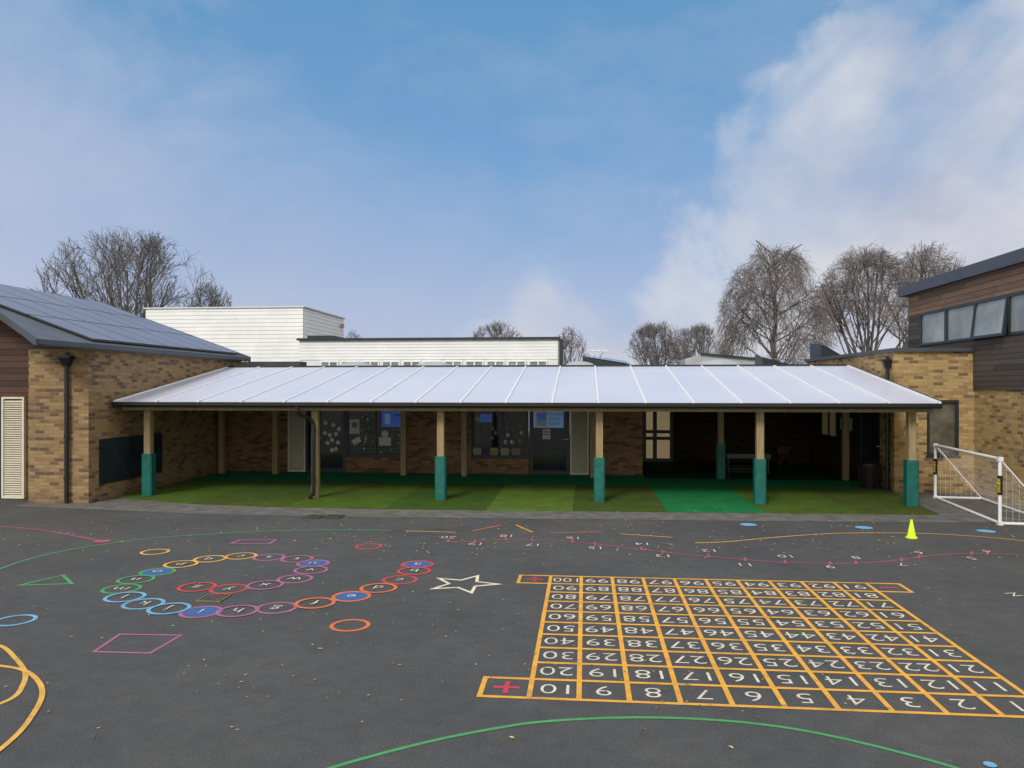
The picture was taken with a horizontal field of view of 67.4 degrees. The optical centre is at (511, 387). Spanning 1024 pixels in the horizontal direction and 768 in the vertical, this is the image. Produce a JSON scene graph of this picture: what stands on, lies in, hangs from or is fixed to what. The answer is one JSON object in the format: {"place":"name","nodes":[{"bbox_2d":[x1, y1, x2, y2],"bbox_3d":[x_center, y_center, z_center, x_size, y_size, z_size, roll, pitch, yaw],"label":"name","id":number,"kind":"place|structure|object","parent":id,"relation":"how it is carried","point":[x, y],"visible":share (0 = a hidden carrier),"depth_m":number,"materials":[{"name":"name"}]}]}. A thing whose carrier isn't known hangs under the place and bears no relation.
{"place":"outdoors","nodes":[
{"label":"outdoors","id":0,"kind":"place"},
{"bbox_2d":[143,306,345,361],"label":"white hall","id":1,"kind":"structure","parent":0,"point":[263,333],"depth_m":37.47,"materials":[{"name":"metal"}]},
{"bbox_2d":[242,361,306,365],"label":"parapet wall","id":2,"kind":"structure","parent":0,"point":[293,363],"depth_m":24.85,"materials":[{"name":"metal"}]},
{"bbox_2d":[0,411,1023,767],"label":"ground","id":3,"kind":"structure","parent":0,"point":[398,659],"depth_m":7.50,"materials":[{"name":"grey asphalt"}]},
{"bbox_2d":[0,644,27,703],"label":"painted loop","id":4,"kind":"object","parent":3,"relation":"on","point":[18,661],"visible":1,"depth_m":6.67,"materials":[{"name":"yellow paint"}]},
{"bbox_2d":[0,614,37,625],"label":"painted ring","id":5,"kind":"object","parent":3,"relation":"on","point":[35,617],"visible":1,"depth_m":8.33,"materials":[{"name":"blue paint"}]},
{"bbox_2d":[0,665,44,750],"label":"painted loop","id":6,"kind":"object","parent":3,"relation":"on","point":[39,682],"visible":1,"depth_m":6.05,"materials":[{"name":"yellow paint"}]},
{"bbox_2d":[16,575,73,585],"bbox_3d":[-5.992,2.496,9.805,0.596,0.001,0.654,0,0,-40],"label":"painted triangle","id":7,"kind":"object","parent":3,"relation":"on","point":[67,579],"visible":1,"depth_m":9.82,"materials":[{"name":"green paint"}]},
{"bbox_2d":[0,526,110,542],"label":"painted arc","id":8,"kind":"object","parent":3,"relation":"on","point":[101,541],"visible":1,"depth_m":12.90,"materials":[{"name":"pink paint"}]},
{"bbox_2d":[0,284,250,502],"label":"brick classroom block","id":9,"kind":"structure","parent":3,"relation":"on","point":[72,369],"depth_m":17.20,"materials":[{"name":"beige brick"}]},
{"bbox_2d":[0,397,0,497],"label":"window","id":10,"kind":"structure","parent":9,"relation":"in","point":[0,397],"depth_m":17.19,"materials":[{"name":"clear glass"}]},
{"bbox_2d":[99,433,161,484],"bbox_3d":[-8.956,1.640,18.130,0.031,1.000,2.500,0,0,5],"label":"chalkboard","id":11,"kind":"object","parent":9,"relation":"attached to","point":[120,458],"visible":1,"depth_m":17.74,"materials":[{"name":"black"}]},
{"bbox_2d":[28,226,230,317],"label":"bare tree","id":12,"kind":"object","parent":3,"relation":"on","point":[148,300],"visible":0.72,"depth_m":51.14,"materials":[{"name":"brown plant"}]},
{"bbox_2d":[92,634,181,653],"bbox_3d":[-3.677,2.496,7.499,0.669,0.001,0.575,0,0,5],"label":"painted parallelogram","id":13,"kind":"object","parent":3,"relation":"on","point":[116,636],"visible":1,"depth_m":7.45,"materials":[{"name":"purple paint"}]},
{"bbox_2d":[140,549,169,554],"bbox_3d":[-5.426,2.496,11.664,0.424,0.001,0.424,0,0,5],"label":"painted ring","id":14,"kind":"object","parent":3,"relation":"on","point":[168,550],"visible":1,"depth_m":11.61,"materials":[{"name":"yellow paint"}]},
{"bbox_2d":[0,529,335,568],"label":"painted arc","id":15,"kind":"object","parent":3,"relation":"on","point":[139,539],"visible":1,"depth_m":12.48,"materials":[{"name":"green paint"}]},
{"bbox_2d":[183,283,231,306],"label":"bare tree","id":16,"kind":"object","parent":3,"relation":"on","point":[212,298],"visible":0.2,"depth_m":56.37,"materials":[{"name":"brown plant"}]},
{"bbox_2d":[195,593,232,601],"bbox_3d":[-3.531,2.488,9.094,0.300,0.016,0.340,0,0,5],"label":"inspection cover","id":17,"kind":"object","parent":3,"relation":"on","point":[214,597],"visible":1,"depth_m":9.06,"materials":[{"name":"metal"}]},
{"bbox_2d":[229,539,277,543],"bbox_3d":[-4.177,2.496,12.441,0.670,0.001,0.389,0,0,5],"label":"painted parallelogram","id":18,"kind":"object","parent":3,"relation":"on","point":[254,543],"visible":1,"depth_m":12.44,"materials":[{"name":"purple paint"}]},
{"bbox_2d":[100,553,433,617],"bbox_3d":[-3.136,2.490,9.893,3.962,0.012,3.213,0,0,5],"label":"alphabet spiral","id":19,"kind":"object","parent":3,"relation":"on","point":[200,612],"visible":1,"depth_m":9.48,"materials":[{"name":"multicoloured paint"}]},
{"bbox_2d":[302,514,324,518],"bbox_3d":[-3.822,2.488,14.817,0.340,0.016,0.400,0,0,5],"label":"drain grate","id":20,"kind":"object","parent":3,"relation":"on","point":[310,516],"visible":1,"depth_m":14.76,"materials":[{"name":"metal"}]},
{"bbox_2d":[322,514,344,518],"bbox_3d":[-3.436,2.486,14.817,0.340,0.016,0.400,0,0,5],"label":"inspection cover","id":21,"kind":"object","parent":3,"relation":"on","point":[336,516],"visible":1,"depth_m":14.78,"materials":[{"name":"metal"}]},
{"bbox_2d":[329,619,369,631],"bbox_3d":[-1.702,2.496,8.062,0.424,0.001,0.424,0,0,5],"label":"painted ring","id":22,"kind":"object","parent":3,"relation":"on","point":[331,626],"visible":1,"depth_m":8.05,"materials":[{"name":"orange paint"}]},
{"bbox_2d":[346,329,361,337],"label":"bare tree","id":23,"kind":"object","parent":3,"relation":"on","point":[355,336],"visible":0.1,"depth_m":71.44,"materials":[{"name":"brown plant"}]},
{"bbox_2d":[355,544,381,548],"bbox_3d":[-2.256,2.496,12.068,0.424,0.001,0.424,0,0,5],"label":"painted ring","id":24,"kind":"object","parent":3,"relation":"on","point":[356,546],"visible":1,"depth_m":11.97,"materials":[{"name":"red paint"}]},
{"bbox_2d":[432,575,498,593],"bbox_3d":[-0.570,2.496,9.768,0.914,0.001,0.946,0,0,5],"label":"painted star","id":25,"kind":"object","parent":3,"relation":"on","point":[474,587],"visible":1,"depth_m":9.72,"materials":[{"name":"beige paint"}]},
{"bbox_2d":[470,319,520,336],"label":"bare tree","id":26,"kind":"object","parent":3,"relation":"on","point":[500,330],"visible":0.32,"depth_m":70.82,"materials":[{"name":"brown plant"}]},
{"bbox_2d":[0,483,1023,747],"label":"fallen leaves","id":27,"kind":"object","parent":3,"relation":"on","point":[502,599],"depth_m":9.45,"materials":[{"name":"brown plant"}]},
{"bbox_2d":[226,343,839,474],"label":"classroom building","id":28,"kind":"structure","parent":3,"relation":"on","point":[633,442],"depth_m":22.55,"materials":[{"name":"red brick"}]},
{"bbox_2d":[306,411,310,471],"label":"window","id":29,"kind":"structure","parent":28,"relation":"in","point":[308,425],"depth_m":22.64,"materials":[{"name":"black glass"}]},
{"bbox_2d":[323,421,340,451],"bbox_3d":[-5.288,1.440,22.545,0.552,0.922,0.001,0,0,5],"label":"paper plate display","id":30,"kind":"object","parent":28,"relation":"attached to","point":[330,435],"visible":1,"depth_m":22.54},
{"bbox_2d":[320,411,345,471],"bbox_3d":[-5.305,1.270,22.538,0.870,2.420,0.132,0,0,5],"label":"door","id":31,"kind":"structure","parent":28,"relation":"in","point":[335,461],"depth_m":22.57,"materials":[{"name":"clear glass"}]},
{"bbox_2d":[345,411,399,457],"bbox_3d":[-4.015,1.050,22.421,1.760,1.980,0.120,0,0,5],"label":"window","id":32,"kind":"structure","parent":28,"relation":"in","point":[352,450],"depth_m":22.46,"materials":[{"name":"black glass"}]},
{"bbox_2d":[350,416,399,452],"bbox_3d":[-3.985,1.369,22.422,1.564,1.089,0.009,0,0,5],"label":"window display","id":33,"kind":"object","parent":28,"relation":"attached to","point":[384,439],"depth_m":22.45,"materials":[{"name":"paper"}]},
{"bbox_2d":[382,411,399,426],"bbox_3d":[-3.498,0.889,22.368,0.620,0.520,0.003,0,0,5],"label":"blue poster","id":34,"kind":"object","parent":28,"relation":"attached to","point":[390,418],"visible":0.67,"depth_m":22.37,"materials":[{"name":"paper"}]},
{"bbox_2d":[296,335,564,365],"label":"white clerestory building","id":35,"kind":"structure","parent":28,"relation":"on","point":[328,350],"depth_m":30.51,"materials":[{"name":"metal"}]},
{"bbox_2d":[320,361,338,365],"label":"window","id":36,"kind":"structure","parent":35,"relation":"in","point":[322,363],"depth_m":30.90,"materials":[{"name":"white plastic"}]},
{"bbox_2d":[361,361,378,364],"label":"window","id":37,"kind":"structure","parent":35,"relation":"in","point":[368,362],"depth_m":30.72,"materials":[{"name":"white plastic"}]},
{"bbox_2d":[382,361,399,364],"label":"window","id":38,"kind":"structure","parent":35,"relation":"in","point":[383,362],"depth_m":30.65,"materials":[{"name":"white plastic"}]},
{"bbox_2d":[403,361,420,364],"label":"window","id":39,"kind":"structure","parent":35,"relation":"in","point":[404,362],"depth_m":30.57,"materials":[{"name":"white plastic"}]},
{"bbox_2d":[444,361,462,364],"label":"window","id":40,"kind":"structure","parent":35,"relation":"in","point":[448,362],"depth_m":30.41,"materials":[{"name":"white plastic"}]},
{"bbox_2d":[465,361,483,364],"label":"window","id":41,"kind":"structure","parent":35,"relation":"in","point":[466,362],"depth_m":30.34,"materials":[{"name":"white plastic"}]},
{"bbox_2d":[486,361,504,364],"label":"window","id":42,"kind":"structure","parent":35,"relation":"in","point":[487,362],"depth_m":30.25,"materials":[{"name":"white plastic"}]},
{"bbox_2d":[508,360,525,364],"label":"window","id":43,"kind":"structure","parent":35,"relation":"in","point":[523,362],"depth_m":30.17,"materials":[{"name":"white plastic"}]},
{"bbox_2d":[529,360,546,364],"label":"window","id":44,"kind":"structure","parent":35,"relation":"in","point":[531,362],"depth_m":30.09,"materials":[{"name":"white plastic"}]},
{"bbox_2d":[473,448,519,454],"bbox_3d":[-0.442,1.840,22.076,1.373,0.210,0.020,0,0,5],"label":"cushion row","id":45,"kind":"object","parent":28,"relation":"on","point":[491,451],"visible":1,"depth_m":22.07,"materials":[{"name":"grey fabric"}]},
{"bbox_2d":[476,412,522,443],"bbox_3d":[-0.361,1.163,22.074,1.376,0.931,0.004,0,0,5],"label":"window craft display","id":46,"kind":"object","parent":28,"relation":"attached to","point":[485,418],"depth_m":22.09,"materials":[{"name":"paper"}]},
{"bbox_2d":[471,411,528,458],"bbox_3d":[-0.342,1.050,22.072,1.680,1.980,0.120,0,0,5],"label":"window","id":47,"kind":"structure","parent":28,"relation":"in","point":[499,423],"depth_m":22.09,"materials":[{"name":"black glass"}]},
{"bbox_2d":[543,429,549,438],"bbox_3d":[0.986,1.330,21.943,0.220,0.300,0.004,0,0,5],"label":"notice sheet","id":48,"kind":"object","parent":28,"relation":"attached to","point":[546,433],"visible":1,"depth_m":21.95,"materials":[{"name":"paper"}]},
{"bbox_2d":[533,411,563,427],"bbox_3d":[1.043,0.872,21.936,0.860,0.560,0.007,0,0,5],"label":"class poster","id":49,"kind":"object","parent":28,"relation":"attached to","point":[548,419],"visible":1,"depth_m":21.94,"materials":[{"name":"paper"}]},
{"bbox_2d":[530,411,569,474],"bbox_3d":[1.071,1.270,21.931,1.140,2.420,0.132,0,0,5],"label":"door","id":50,"kind":"structure","parent":28,"relation":"in","point":[552,455],"depth_m":21.96,"materials":[{"name":"black glass"}]},
{"bbox_2d":[643,412,672,461],"bbox_3d":[4.886,1.390,25.708,1.000,2.180,0.070,0,0,5],"label":"window","id":51,"kind":"structure","parent":28,"relation":"in","point":[657,426],"depth_m":25.70,"materials":[{"name":"beige glass"}]},
{"bbox_2d":[555,326,602,364],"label":"bare tree","id":52,"kind":"object","parent":3,"relation":"on","point":[566,342],"visible":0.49,"depth_m":65.65,"materials":[{"name":"brown plant"}]},
{"bbox_2d":[327,716,958,767],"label":"painted arc","id":53,"kind":"object","parent":3,"relation":"on","point":[573,719],"visible":1,"depth_m":5.57,"materials":[{"name":"green paint"}]},
{"bbox_2d":[623,320,693,364],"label":"bare tree","id":54,"kind":"object","parent":3,"relation":"on","point":[648,330],"visible":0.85,"depth_m":64.53,"materials":[{"name":"brown plant"}]},
{"bbox_2d":[667,322,735,364],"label":"bare tree","id":55,"kind":"object","parent":3,"relation":"on","point":[699,338],"visible":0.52,"depth_m":68.66,"materials":[{"name":"brown plant"}]},
{"bbox_2d":[441,535,1017,567],"bbox_3d":[3.349,2.492,11.540,9.333,0.008,1.714,0,0,10],"label":"number line","id":56,"kind":"object","parent":3,"relation":"on","point":[745,559],"visible":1,"depth_m":11.54,"materials":[{"name":"pink paint"}]},
{"bbox_2d":[740,523,756,525],"bbox_3d":[4.300,2.492,13.954,0.300,0.001,0.300,0,0,5],"label":"painted spot","id":57,"kind":"object","parent":3,"relation":"on","point":[747,524],"visible":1,"depth_m":13.96,"materials":[{"name":"blue paint"}]},
{"bbox_2d":[476,575,1023,717],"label":"hundred square","id":58,"kind":"structure","parent":3,"relation":"on","point":[624,665],"depth_m":7.28,"materials":[{"name":"yellow paint"}]},
{"bbox_2d":[713,240,839,363],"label":"birch tree","id":59,"kind":"object","parent":3,"relation":"on","point":[778,282],"visible":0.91,"depth_m":45.58,"materials":[{"name":"brown plant"}]},
{"bbox_2d":[696,533,1021,542],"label":"painted wave","id":60,"kind":"object","parent":3,"relation":"on","point":[830,533],"visible":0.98,"depth_m":12.77,"materials":[{"name":"paint"}]},
{"bbox_2d":[804,240,920,353],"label":"birch tree","id":61,"kind":"object","parent":3,"relation":"on","point":[847,262],"visible":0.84,"depth_m":47.53,"materials":[{"name":"brown plant"}]},
{"bbox_2d":[855,526,872,528],"bbox_3d":[6.263,2.492,13.657,0.300,0.001,0.300,0,0,5],"label":"painted spot","id":62,"kind":"object","parent":3,"relation":"on","point":[863,527],"visible":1,"depth_m":13.66,"materials":[{"name":"blue paint"}]},
{"bbox_2d":[905,519,917,538],"bbox_3d":[6.636,2.346,12.749,0.173,0.303,0.173,0,0,5],"label":"traffic cone","id":63,"kind":"object","parent":3,"relation":"on","point":[911,534],"visible":1,"depth_m":12.71,"materials":[{"name":"yellow plastic"}]},
{"bbox_2d":[804,247,1023,505],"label":"brick and timber block","id":64,"kind":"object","parent":3,"relation":"on","point":[961,357],"visible":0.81,"depth_m":18.22,"materials":[{"name":"beige brick"}]},
{"bbox_2d":[819,412,837,439],"bbox_3d":[9.545,0.915,23.150,0.120,1.230,1.560,0,0,5],"label":"window","id":65,"kind":"structure","parent":64,"relation":"in","point":[829,420],"depth_m":23.11,"materials":[{"name":"beige glass"}]},
{"bbox_2d":[849,418,851,430],"bbox_3d":[9.403,1.025,21.335,0.014,0.350,0.260,0,0,5],"label":"notice sheet","id":66,"kind":"object","parent":64,"relation":"attached to","point":[850,424],"visible":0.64,"depth_m":21.30,"materials":[{"name":"paper"}]},
{"bbox_2d":[858,412,879,485],"bbox_3d":[9.310,1.340,20.008,0.132,2.280,1.580,0,0,5],"label":"door","id":67,"kind":"structure","parent":64,"relation":"in","point":[868,422],"depth_m":20.08,"materials":[{"name":"black glass"}]},
{"bbox_2d":[920,308,944,345],"bbox_3d":[11.111,-1.575,20.239,0.070,0.890,1.500,0,0,5],"label":"window","id":68,"kind":"structure","parent":64,"relation":"in","point":[932,323],"depth_m":20.27,"materials":[{"name":"grey glass"}]},
{"bbox_2d":[925,400,960,456],"bbox_3d":[10.227,0.975,18.234,0.790,1.350,0.120,0,0,5],"label":"window","id":69,"kind":"structure","parent":64,"relation":"in","point":[942,424],"depth_m":18.25,"materials":[{"name":"grey glass"}]},
{"bbox_2d":[945,302,976,342],"bbox_3d":[10.971,-1.575,18.761,0.070,0.890,1.470,0,0,5],"label":"window","id":70,"kind":"structure","parent":64,"relation":"in","point":[958,318],"depth_m":18.85,"materials":[{"name":"grey glass"}]},
{"bbox_2d":[970,294,1007,338],"bbox_3d":[10.781,-1.575,17.327,0.177,0.890,1.420,0,0,5],"label":"window","id":71,"kind":"structure","parent":64,"relation":"in","point":[990,315],"depth_m":17.30,"materials":[{"name":"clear glass"}]},
{"bbox_2d":[1008,291,1023,334],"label":"window","id":72,"kind":"structure","parent":64,"relation":"in","point":[1015,300],"depth_m":16.35,"materials":[{"name":"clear glass"}]},
{"bbox_2d":[876,240,966,346],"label":"birch tree","id":73,"kind":"object","parent":3,"relation":"on","point":[923,264],"visible":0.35,"depth_m":53.09,"materials":[{"name":"brown plant"}]},
{"bbox_2d":[976,529,995,532],"bbox_3d":[8.229,2.492,13.325,0.300,0.001,0.300,0,0,5],"label":"painted spot","id":74,"kind":"object","parent":3,"relation":"on","point":[987,531],"visible":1,"depth_m":13.28,"materials":[{"name":"blue paint"}]},
{"bbox_2d":[983,761,996,766],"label":"painted spot","id":75,"kind":"object","parent":3,"relation":"on","point":[989,764],"visible":1,"depth_m":5.07,"materials":[{"name":"blue paint"}]},
{"bbox_2d":[0,0,1023,364],"label":"sky","id":76,"kind":"structure","parent":0,"point":[601,169],"materials":[{"name":"blue"}]},
{"bbox_2d":[15,492,1023,522],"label":"pavement","id":77,"kind":"structure","parent":0,"point":[947,513],"depth_m":15.20,"materials":[{"name":"concrete"}]},
{"bbox_2d":[115,480,938,514],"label":"artificial turf","id":78,"kind":"structure","parent":77,"relation":"on","point":[461,496],"depth_m":17.29,"materials":[{"name":"green carpet"}]},
{"bbox_2d":[360,482,381,483],"bbox_3d":[-3.653,2.470,19.883,0.500,0.016,0.400,0,0,5],"label":"inspection cover","id":79,"kind":"object","parent":78,"relation":"on","point":[370,482],"visible":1,"depth_m":19.83,"materials":[{"name":"metal"}]},
{"bbox_2d":[933,443,1023,525],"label":"football goal","id":80,"kind":"object","parent":77,"relation":"on","point":[999,476],"visible":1,"depth_m":15.47,"materials":[{"name":"white plastic"}]},
{"bbox_2d":[190,462,883,512],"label":"path","id":81,"kind":"structure","parent":0,"point":[674,486],"depth_m":20.70,"materials":[{"name":"carpet"}]},
{"bbox_2d":[111,364,942,506],"bbox_3d":[0.146,0.923,19.157,17.818,3.127,5.610,0,0,5],"label":"canopy","id":82,"kind":"object","parent":81,"relation":"on","point":[597,391],"visible":1,"depth_m":17.74,"materials":[{"name":"white plastic"}]},
{"bbox_2d":[726,452,770,475],"bbox_3d":[6.641,2.169,21.769,1.200,0.619,0.700,0,0,5],"label":"wheeled table","id":83,"kind":"object","parent":81,"relation":"on","point":[744,455],"visible":0.61,"depth_m":21.47,"materials":[{"name":"black plastic"}]},
{"bbox_2d":[778,446,791,467],"bbox_3d":[8.502,2.160,23.907,0.340,0.640,0.350,0,0,5],"label":"plastic chair","id":84,"kind":"object","parent":81,"relation":"on","point":[783,449],"visible":1,"depth_m":24.04,"materials":[{"name":"plastic"}]},
{"bbox_2d":[857,461,880,488],"bbox_3d":[8.839,2.160,18.998,0.540,0.640,0.540,0,0,5],"label":"litter bin","id":85,"kind":"object","parent":81,"relation":"on","point":[869,473],"visible":1,"depth_m":18.82,"materials":[{"name":"black plastic"}]}
]}

